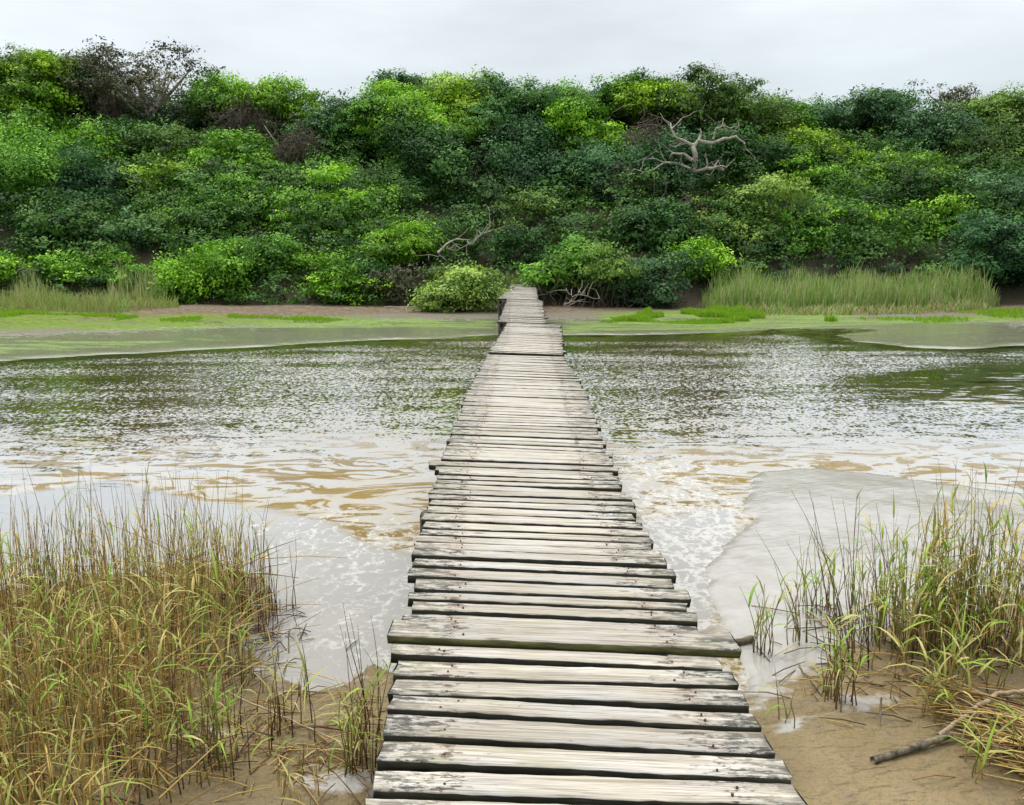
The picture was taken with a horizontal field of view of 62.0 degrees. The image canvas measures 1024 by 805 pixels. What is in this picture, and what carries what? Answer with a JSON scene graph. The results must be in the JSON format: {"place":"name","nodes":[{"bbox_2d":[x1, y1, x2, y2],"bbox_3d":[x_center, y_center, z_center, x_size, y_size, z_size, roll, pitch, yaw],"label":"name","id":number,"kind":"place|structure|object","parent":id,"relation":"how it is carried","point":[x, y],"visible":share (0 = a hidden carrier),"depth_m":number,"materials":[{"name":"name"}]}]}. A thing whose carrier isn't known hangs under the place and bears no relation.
{"place":"outdoors","nodes":[
{"label":"outdoors","id":0,"kind":"place"},
{"bbox_2d":[0,284,178,312],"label":"dry grass","id":1,"kind":"structure","parent":0,"point":[66,302],"depth_m":29.84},
{"bbox_2d":[0,308,402,324],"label":"marsh grass","id":2,"kind":"structure","parent":0,"point":[13,312],"depth_m":26.66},
{"bbox_2d":[0,328,1023,692],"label":"water","id":3,"kind":"structure","parent":0,"point":[330,450],"depth_m":9.73,"materials":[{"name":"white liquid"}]},
{"bbox_2d":[0,91,1023,804],"bbox_3d":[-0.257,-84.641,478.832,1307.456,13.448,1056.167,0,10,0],"label":"ground","id":4,"kind":"structure","parent":0,"point":[828,761],"depth_m":5.63,"materials":[{"name":"sand"}]},
{"bbox_2d":[0,248,67,286],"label":"shrub","id":5,"kind":"object","parent":4,"relation":"on","point":[8,271],"visible":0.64,"depth_m":33.96,"materials":[{"name":"green plant"}]},
{"bbox_2d":[0,126,76,224],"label":"forest tree","id":6,"kind":"object","parent":4,"relation":"on","point":[10,160],"visible":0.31,"depth_m":38.78,"materials":[{"name":"green plant"}]},
{"bbox_2d":[0,73,88,120],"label":"forest tree","id":7,"kind":"object","parent":4,"relation":"on","point":[14,92],"visible":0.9,"depth_m":44.64,"materials":[{"name":"green plant"}]},
{"bbox_2d":[0,45,90,127],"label":"forest tree","id":8,"kind":"object","parent":4,"relation":"on","point":[45,67],"visible":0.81,"depth_m":45.32,"materials":[{"name":"green plant"}]},
{"bbox_2d":[5,200,98,253],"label":"forest tree","id":9,"kind":"object","parent":4,"relation":"on","point":[63,210],"visible":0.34,"depth_m":36.23,"materials":[{"name":"green plant"}]},
{"bbox_2d":[0,100,143,179],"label":"forest tree","id":10,"kind":"object","parent":4,"relation":"on","point":[18,123],"visible":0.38,"depth_m":41.97,"materials":[{"name":"green plant"}]},
{"bbox_2d":[19,246,140,285],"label":"shrub","id":11,"kind":"object","parent":4,"relation":"on","point":[67,273],"visible":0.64,"depth_m":34.19,"materials":[{"name":"green plant"}]},
{"bbox_2d":[32,138,142,216],"bbox_3d":[-20.163,-9.623,40.233,6.063,5.443,5.497,0,10,0],"label":"forest tree","id":12,"kind":"object","parent":4,"relation":"on","point":[82,174],"visible":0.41,"depth_m":39.25,"materials":[{"name":"green plant"}]},
{"bbox_2d":[65,113,182,164],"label":"forest tree","id":13,"kind":"object","parent":4,"relation":"on","point":[125,126],"visible":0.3,"depth_m":43.10,"materials":[{"name":"green plant"}]},
{"bbox_2d":[85,200,178,250],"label":"forest tree","id":14,"kind":"object","parent":4,"relation":"on","point":[128,230],"visible":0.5,"depth_m":36.74,"materials":[{"name":"green plant"}]},
{"bbox_2d":[106,260,169,303],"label":"reeds","id":15,"kind":"object","parent":4,"relation":"on","point":[138,288],"visible":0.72,"depth_m":33.00,"materials":[{"name":"green plant"}]},
{"bbox_2d":[43,34,235,125],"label":"forest tree","id":16,"kind":"object","parent":4,"relation":"on","point":[162,93],"visible":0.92,"depth_m":45.66,"materials":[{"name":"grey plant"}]},
{"bbox_2d":[75,52,146,122],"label":"dead creeper","id":17,"kind":"object","parent":16,"relation":"hanging from","point":[108,96],"visible":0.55,"depth_m":45.77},
{"bbox_2d":[112,120,208,161],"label":"forest tree","id":18,"kind":"object","parent":4,"relation":"on","point":[167,137],"visible":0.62,"depth_m":42.74,"materials":[{"name":"green plant"}]},
{"bbox_2d":[106,154,214,206],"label":"forest tree","id":19,"kind":"object","parent":4,"relation":"on","point":[169,166],"visible":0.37,"depth_m":40.12,"materials":[{"name":"green plant"}]},
{"bbox_2d":[0,449,345,804],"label":"reed bed","id":20,"kind":"object","parent":4,"relation":"on","point":[38,681],"visible":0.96,"depth_m":3.68,"materials":[{"name":"plant"}]},
{"bbox_2d":[136,194,251,243],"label":"forest tree","id":21,"kind":"object","parent":4,"relation":"on","point":[192,204],"visible":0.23,"depth_m":37.20,"materials":[{"name":"green plant"}]},
{"bbox_2d":[136,615,270,794],"bbox_3d":[-1.175,1.199,3.376,0.480,0.550,0.592,0,10,0],"label":"reed plant","id":22,"kind":"object","parent":4,"relation":"on","point":[225,708],"visible":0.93,"depth_m":3.32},
{"bbox_2d":[140,235,270,304],"bbox_3d":[-12.596,-4.793,33.900,5.486,3.707,4.364,9,13,43],"label":"shrub","id":23,"kind":"object","parent":4,"relation":"on","point":[199,276],"visible":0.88,"depth_m":32.98,"materials":[{"name":"green plant"}]},
{"bbox_2d":[174,65,247,134],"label":"forest tree","id":24,"kind":"object","parent":4,"relation":"on","point":[210,91],"visible":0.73,"depth_m":46.67,"materials":[{"name":"green plant"}]},
{"bbox_2d":[152,167,287,225],"bbox_3d":[-13.915,-9.226,39.446,6.908,3.277,5.065,0,10,0],"label":"forest tree","id":25,"kind":"object","parent":4,"relation":"on","point":[211,192],"visible":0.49,"depth_m":38.66,"materials":[{"name":"green plant"}]},
{"bbox_2d":[159,126,287,181],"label":"forest tree","id":26,"kind":"object","parent":4,"relation":"on","point":[222,145],"visible":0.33,"depth_m":41.53,"materials":[{"name":"green plant"}]},
{"bbox_2d":[193,612,275,709],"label":"reed plant","id":27,"kind":"object","parent":4,"relation":"on","point":[240,634],"visible":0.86,"depth_m":4.02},
{"bbox_2d":[221,140,287,186],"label":"forest tree","id":28,"kind":"object","parent":4,"relation":"on","point":[246,150],"visible":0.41,"depth_m":41.13,"materials":[{"name":"green plant"}]},
{"bbox_2d":[217,522,296,635],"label":"reed plant","id":29,"kind":"object","parent":4,"relation":"on","point":[269,575],"visible":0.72,"depth_m":4.80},
{"bbox_2d":[211,231,310,281],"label":"shrub","id":30,"kind":"object","parent":4,"relation":"on","point":[278,251],"visible":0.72,"depth_m":34.50,"materials":[{"name":"green plant"}]},
{"bbox_2d":[215,71,337,128],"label":"forest tree","id":31,"kind":"object","parent":4,"relation":"on","point":[278,95],"visible":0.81,"depth_m":45.91,"materials":[{"name":"green plant"}]},
{"bbox_2d":[200,88,285,145],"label":"dead creeper","id":32,"kind":"object","parent":31,"relation":"hanging from","point":[246,118],"visible":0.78,"depth_m":45.08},
{"bbox_2d":[234,623,327,753],"bbox_3d":[-0.995,1.183,3.613,0.423,0.508,0.515,0,10,0],"label":"reed plant","id":33,"kind":"object","parent":4,"relation":"on","point":[275,722],"visible":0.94,"depth_m":3.59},
{"bbox_2d":[257,126,330,168],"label":"dead creeper","id":34,"kind":"object","parent":4,"relation":"on","point":[285,152],"visible":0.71,"depth_m":42.73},
{"bbox_2d":[272,101,359,154],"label":"forest tree","id":35,"kind":"object","parent":4,"relation":"on","point":[324,116],"visible":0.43,"depth_m":43.91,"materials":[{"name":"green plant"}]},
{"bbox_2d":[243,160,418,239],"bbox_3d":[-8.157,-8.537,38.949,7.836,4.780,6.750,-3,10,-17],"label":"forest tree","id":36,"kind":"object","parent":4,"relation":"on","point":[323,198],"visible":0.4,"depth_m":37.52,"materials":[{"name":"green plant"}]},
{"bbox_2d":[287,244,412,305],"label":"shrub","id":37,"kind":"object","parent":4,"relation":"on","point":[334,277],"visible":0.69,"depth_m":32.93,"materials":[{"name":"green plant"}]},
{"bbox_2d":[315,645,391,782],"bbox_3d":[-0.591,1.222,3.282,0.337,0.537,0.466,0,10,0],"label":"reed plant","id":38,"kind":"object","parent":4,"relation":"on","point":[356,732],"visible":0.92,"depth_m":3.33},
{"bbox_2d":[322,82,401,161],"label":"forest tree","id":39,"kind":"object","parent":4,"relation":"on","point":[360,105],"visible":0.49,"depth_m":43.88,"materials":[{"name":"green plant"}]},
{"bbox_2d":[335,245,391,293],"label":"shrub","id":40,"kind":"object","parent":4,"relation":"on","point":[366,267],"visible":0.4,"depth_m":33.30,"materials":[{"name":"green plant"}]},
{"bbox_2d":[318,152,443,205],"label":"forest tree","id":41,"kind":"object","parent":4,"relation":"on","point":[388,164],"visible":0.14,"depth_m":40.97,"materials":[{"name":"green plant"}]},
{"bbox_2d":[341,216,450,267],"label":"shrub","id":42,"kind":"object","parent":4,"relation":"on","point":[412,241],"visible":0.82,"depth_m":34.64,"materials":[{"name":"green plant"}]},
{"bbox_2d":[355,262,440,303],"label":"shrub","id":43,"kind":"object","parent":4,"relation":"on","point":[401,273],"visible":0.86,"depth_m":32.75,"materials":[{"name":"green plant"}]},
{"bbox_2d":[362,65,437,98],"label":"forest tree","id":44,"kind":"object","parent":4,"relation":"on","point":[404,78],"visible":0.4,"depth_m":47.75,"materials":[{"name":"green plant"}]},
{"bbox_2d":[339,76,505,165],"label":"forest tree","id":45,"kind":"object","parent":4,"relation":"on","point":[431,112],"visible":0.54,"depth_m":43.39,"materials":[{"name":"green plant"}]},
{"bbox_2d":[372,98,486,209],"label":"forest tree","id":46,"kind":"object","parent":4,"relation":"on","point":[444,164],"visible":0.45,"depth_m":40.93,"materials":[{"name":"green plant"}]},
{"bbox_2d":[391,64,510,119],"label":"forest tree","id":47,"kind":"object","parent":4,"relation":"on","point":[454,93],"visible":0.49,"depth_m":44.77,"materials":[{"name":"green plant"}]},
{"bbox_2d":[406,261,520,312],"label":"shrub","id":48,"kind":"object","parent":4,"relation":"on","point":[463,289],"visible":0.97,"depth_m":29.92,"materials":[{"name":"green plant"}]},
{"bbox_2d":[441,66,578,151],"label":"forest tree","id":49,"kind":"object","parent":4,"relation":"on","point":[533,97],"visible":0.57,"depth_m":44.48,"materials":[{"name":"green plant"}]},
{"bbox_2d":[0,40,1023,306],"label":"undergrowth","id":50,"kind":"object","parent":4,"relation":"on","point":[912,186],"visible":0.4,"depth_m":37.48,"materials":[{"name":"green plant"}]},
{"bbox_2d":[4,80,1023,145],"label":"forest canopy","id":51,"kind":"object","parent":4,"relation":"on","point":[197,122],"visible":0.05,"depth_m":47.61,"materials":[{"name":"green plant"}]},
{"bbox_2d":[478,221,553,276],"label":"shrub","id":52,"kind":"object","parent":4,"relation":"on","point":[508,238],"visible":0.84,"depth_m":35.28,"materials":[{"name":"green plant"}]},
{"bbox_2d":[15,591,1023,804],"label":"reed litter","id":53,"kind":"object","parent":4,"relation":"on","point":[294,748],"visible":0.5,"depth_m":3.71,"materials":[{"name":"plant"}]},
{"bbox_2d":[483,182,568,242],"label":"forest tree","id":54,"kind":"object","parent":4,"relation":"on","point":[528,212],"visible":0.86,"depth_m":37.24,"materials":[{"name":"green plant"}]},
{"bbox_2d":[460,98,598,205],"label":"forest tree","id":55,"kind":"object","parent":4,"relation":"on","point":[525,173],"visible":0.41,"depth_m":41.65,"materials":[{"name":"green plant"}]},
{"bbox_2d":[511,230,607,297],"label":"shrub","id":56,"kind":"object","parent":4,"relation":"on","point":[538,272],"visible":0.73,"depth_m":32.74,"materials":[{"name":"green plant"}]},
{"bbox_2d":[523,75,609,124],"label":"forest tree","id":57,"kind":"object","parent":4,"relation":"on","point":[572,91],"visible":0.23,"depth_m":45.96,"materials":[{"name":"green plant"}]},
{"bbox_2d":[520,138,650,211],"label":"forest tree","id":58,"kind":"object","parent":4,"relation":"on","point":[593,159],"visible":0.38,"depth_m":40.64,"materials":[{"name":"green plant"}]},
{"bbox_2d":[365,284,807,804],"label":"footbridge","id":59,"kind":"object","parent":4,"relation":"on","point":[533,534],"visible":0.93,"depth_m":3.38,"materials":[{"name":"grey wood"}]},
{"bbox_2d":[535,93,649,165],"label":"forest tree","id":60,"kind":"object","parent":4,"relation":"on","point":[570,115],"visible":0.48,"depth_m":44.00,"materials":[{"name":"green plant"}]},
{"bbox_2d":[539,239,656,306],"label":"shrub","id":61,"kind":"object","parent":4,"relation":"on","point":[612,261],"visible":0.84,"depth_m":32.30,"materials":[{"name":"green plant"}]},
{"bbox_2d":[549,251,681,308],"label":"thicket","id":62,"kind":"object","parent":4,"relation":"on","point":[597,303],"visible":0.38,"depth_m":32.49,"materials":[{"name":"brown plant"}]},
{"bbox_2d":[580,65,671,127],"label":"forest tree","id":63,"kind":"object","parent":4,"relation":"on","point":[605,90],"visible":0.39,"depth_m":46.53,"materials":[{"name":"green plant"}]},
{"bbox_2d":[592,196,699,255],"bbox_3d":[5.683,-7.424,37.879,5.189,3.634,4.641,5,11,29],"label":"forest tree","id":64,"kind":"object","parent":4,"relation":"on","point":[658,207],"visible":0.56,"depth_m":36.46,"materials":[{"name":"green plant"}]},
{"bbox_2d":[609,74,702,137],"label":"forest tree","id":65,"kind":"object","parent":4,"relation":"on","point":[626,95],"visible":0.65,"depth_m":44.86,"materials":[{"name":"green plant"}]},
{"bbox_2d":[600,247,715,308],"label":"shrub","id":66,"kind":"object","parent":4,"relation":"on","point":[658,292],"visible":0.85,"depth_m":32.30,"materials":[{"name":"green plant"}]},
{"bbox_2d":[602,117,738,203],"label":"forest tree","id":67,"kind":"object","parent":4,"relation":"on","point":[665,168],"visible":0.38,"depth_m":40.02,"materials":[{"name":"green plant"}]},
{"bbox_2d":[605,101,694,166],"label":"dead creeper","id":68,"kind":"object","parent":67,"relation":"hanging from","point":[646,132],"visible":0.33,"depth_m":41.43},
{"bbox_2d":[627,101,754,198],"bbox_3d":[8.207,-9.701,39.288,5.937,8.051,1.531,1,10,5],"label":"dead tree","id":69,"kind":"object","parent":4,"relation":"on","point":[694,150],"visible":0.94,"depth_m":38.97,"materials":[{"name":"wood"}]},
{"bbox_2d":[664,233,742,282],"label":"shrub","id":70,"kind":"object","parent":4,"relation":"on","point":[696,247],"visible":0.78,"depth_m":33.86,"materials":[{"name":"green plant"}]},
{"bbox_2d":[632,60,813,136],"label":"forest tree","id":71,"kind":"object","parent":4,"relation":"on","point":[725,102],"visible":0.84,"depth_m":44.08,"materials":[{"name":"green plant"}]},
{"bbox_2d":[688,114,806,181],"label":"forest tree","id":72,"kind":"object","parent":4,"relation":"on","point":[736,146],"visible":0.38,"depth_m":42.14,"materials":[{"name":"green plant"}]},
{"bbox_2d":[676,170,824,253],"bbox_3d":[10.250,-7.903,37.620,6.811,4.534,5.379,4,10,25],"label":"forest tree","id":73,"kind":"object","parent":4,"relation":"on","point":[775,186],"visible":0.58,"depth_m":36.72,"materials":[{"name":"green plant"}]},
{"bbox_2d":[718,574,796,657],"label":"reed plant","id":74,"kind":"object","parent":4,"relation":"on","point":[760,616],"visible":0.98,"depth_m":4.32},
{"bbox_2d":[751,88,827,138],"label":"forest tree","id":75,"kind":"object","parent":4,"relation":"on","point":[797,105],"visible":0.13,"depth_m":46.03,"materials":[{"name":"green plant"}]},
{"bbox_2d":[756,530,831,645],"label":"reed plant","id":76,"kind":"object","parent":4,"relation":"on","point":[797,626],"visible":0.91,"depth_m":4.45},
{"bbox_2d":[751,206,853,257],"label":"forest tree","id":77,"kind":"object","parent":4,"relation":"on","point":[803,240],"visible":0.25,"depth_m":36.42,"materials":[{"name":"green plant"}]},
{"bbox_2d":[757,122,873,167],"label":"forest tree","id":78,"kind":"object","parent":4,"relation":"on","point":[803,135],"visible":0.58,"depth_m":43.19,"materials":[{"name":"green plant"}]},
{"bbox_2d":[771,152,872,200],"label":"forest tree","id":79,"kind":"object","parent":4,"relation":"on","point":[817,175],"visible":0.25,"depth_m":40.61,"materials":[{"name":"green plant"}]},
{"bbox_2d":[778,524,870,621],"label":"reed plant","id":80,"kind":"object","parent":4,"relation":"on","point":[828,577],"visible":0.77,"depth_m":4.79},
{"bbox_2d":[791,490,868,670],"bbox_3d":[1.582,0.877,4.198,0.406,0.899,0.182,7,12,36],"label":"reed plant","id":81,"kind":"object","parent":4,"relation":"on","point":[840,611],"visible":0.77,"depth_m":4.19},
{"bbox_2d":[800,602,872,711],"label":"reed plant","id":82,"kind":"object","parent":4,"relation":"on","point":[836,665],"visible":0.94,"depth_m":3.83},
{"bbox_2d":[699,256,1000,311],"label":"reeds","id":83,"kind":"object","parent":4,"relation":"on","point":[842,289],"visible":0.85,"depth_m":31.53,"materials":[{"name":"green plant"}]},
{"bbox_2d":[802,83,931,143],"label":"forest tree","id":84,"kind":"object","parent":4,"relation":"on","point":[874,106],"visible":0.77,"depth_m":46.42,"materials":[{"name":"green plant"}]},
{"bbox_2d":[796,192,940,246],"bbox_3d":[15.753,-7.974,38.355,7.206,3.006,4.719,0,10,0],"label":"forest tree","id":85,"kind":"object","parent":4,"relation":"on","point":[878,216],"visible":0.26,"depth_m":37.39,"materials":[{"name":"green plant"}]},
{"bbox_2d":[820,147,921,192],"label":"forest tree","id":86,"kind":"object","parent":4,"relation":"on","point":[865,161],"visible":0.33,"depth_m":41.74,"materials":[{"name":"green plant"}]},
{"bbox_2d":[840,543,935,648],"bbox_3d":[1.954,1.007,4.413,0.410,0.576,0.518,-8,12,-40],"label":"reed plant","id":87,"kind":"object","parent":4,"relation":"on","point":[873,603],"visible":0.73,"depth_m":4.43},
{"bbox_2d":[837,489,979,630],"bbox_3d":[2.152,0.841,4.753,0.692,0.788,0.570,8,12,40],"label":"reed plant","id":88,"kind":"object","parent":4,"relation":"on","point":[896,557],"visible":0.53,"depth_m":4.80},
{"bbox_2d":[870,731,952,763],"bbox_3d":[1.628,1.401,3.461,0.422,0.045,0.038,-4,10,-22],"label":"stick","id":89,"kind":"object","parent":4,"relation":"on","point":[914,747],"visible":0.99,"depth_m":3.44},
{"bbox_2d":[873,150,966,205],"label":"forest tree","id":90,"kind":"object","parent":4,"relation":"on","point":[905,160],"visible":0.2,"depth_m":41.30,"materials":[{"name":"green plant"}]},
{"bbox_2d":[873,621,996,726],"bbox_3d":[1.876,1.185,3.687,0.511,0.455,0.522,0,10,0],"label":"reed plant","id":91,"kind":"object","parent":4,"relation":"on","point":[937,683],"visible":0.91,"depth_m":3.75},
{"bbox_2d":[874,97,996,163],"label":"forest tree","id":92,"kind":"object","parent":4,"relation":"on","point":[927,126],"visible":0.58,"depth_m":44.49,"materials":[{"name":"green plant"}]},
{"bbox_2d":[854,491,1023,682],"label":"reed plant","id":93,"kind":"object","parent":4,"relation":"on","point":[923,603],"visible":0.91,"depth_m":4.28,"materials":[{"name":"plant"}]},
{"bbox_2d":[896,187,1005,245],"bbox_3d":[19.434,-7.980,38.448,6.704,3.662,4.458,-2,10,-10],"label":"forest tree","id":94,"kind":"object","parent":4,"relation":"on","point":[934,224],"visible":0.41,"depth_m":37.57,"materials":[{"name":"green plant"}]},
{"bbox_2d":[920,82,988,111],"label":"forest tree","id":95,"kind":"object","parent":4,"relation":"on","point":[960,90],"visible":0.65,"depth_m":48.77,"materials":[{"name":"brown plant"}]},
{"bbox_2d":[905,667,1023,801],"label":"dead reeds","id":96,"kind":"object","parent":4,"relation":"on","point":[989,709],"visible":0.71,"depth_m":3.59,"materials":[{"name":"plant"}]},
{"bbox_2d":[906,459,1023,668],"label":"reed plant","id":97,"kind":"object","parent":4,"relation":"on","point":[975,576],"visible":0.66,"depth_m":4.37,"materials":[{"name":"plant"}]},
{"bbox_2d":[913,599,1023,695],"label":"reed plant","id":98,"kind":"object","parent":4,"relation":"on","point":[969,639],"visible":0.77,"depth_m":3.89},
{"bbox_2d":[929,113,1023,175],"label":"forest tree","id":99,"kind":"object","parent":4,"relation":"on","point":[992,140],"visible":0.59,"depth_m":43.48,"materials":[{"name":"green plant"}]},
{"bbox_2d":[932,491,1023,658],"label":"reed plant","id":100,"kind":"object","parent":4,"relation":"on","point":[1008,592],"visible":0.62,"depth_m":4.41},
{"bbox_2d":[935,202,1023,286],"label":"shrub","id":101,"kind":"object","parent":4,"relation":"on","point":[1009,251],"visible":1,"depth_m":33.19,"materials":[{"name":"green plant"}]},
{"bbox_2d":[936,81,1023,127],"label":"forest tree","id":102,"kind":"object","parent":4,"relation":"on","point":[998,104],"visible":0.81,"depth_m":46.16,"materials":[{"name":"green plant"}]},
{"bbox_2d":[937,165,1023,221],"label":"forest tree","id":103,"kind":"object","parent":4,"relation":"on","point":[1010,184],"visible":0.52,"depth_m":38.94,"materials":[{"name":"green plant"}]},
{"bbox_2d":[944,698,1023,782],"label":"reed plant","id":104,"kind":"object","parent":4,"relation":"on","point":[988,749],"visible":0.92,"depth_m":3.30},
{"bbox_2d":[956,552,1023,692],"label":"reed plant","id":105,"kind":"object","parent":4,"relation":"on","point":[990,669],"visible":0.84,"depth_m":4.00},
{"bbox_2d":[0,0,1023,120],"label":"sky","id":106,"kind":"structure","parent":0,"point":[829,48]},
{"bbox_2d":[610,304,866,323],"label":"marsh grass","id":107,"kind":"structure","parent":0,"point":[729,314],"depth_m":27.85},
{"bbox_2d":[723,298,991,315],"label":"grass","id":108,"kind":"structure","parent":0,"point":[818,310],"depth_m":30.08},
{"bbox_2d":[877,306,1023,323],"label":"marsh grass","id":109,"kind":"structure","parent":0,"point":[1000,312],"depth_m":27.66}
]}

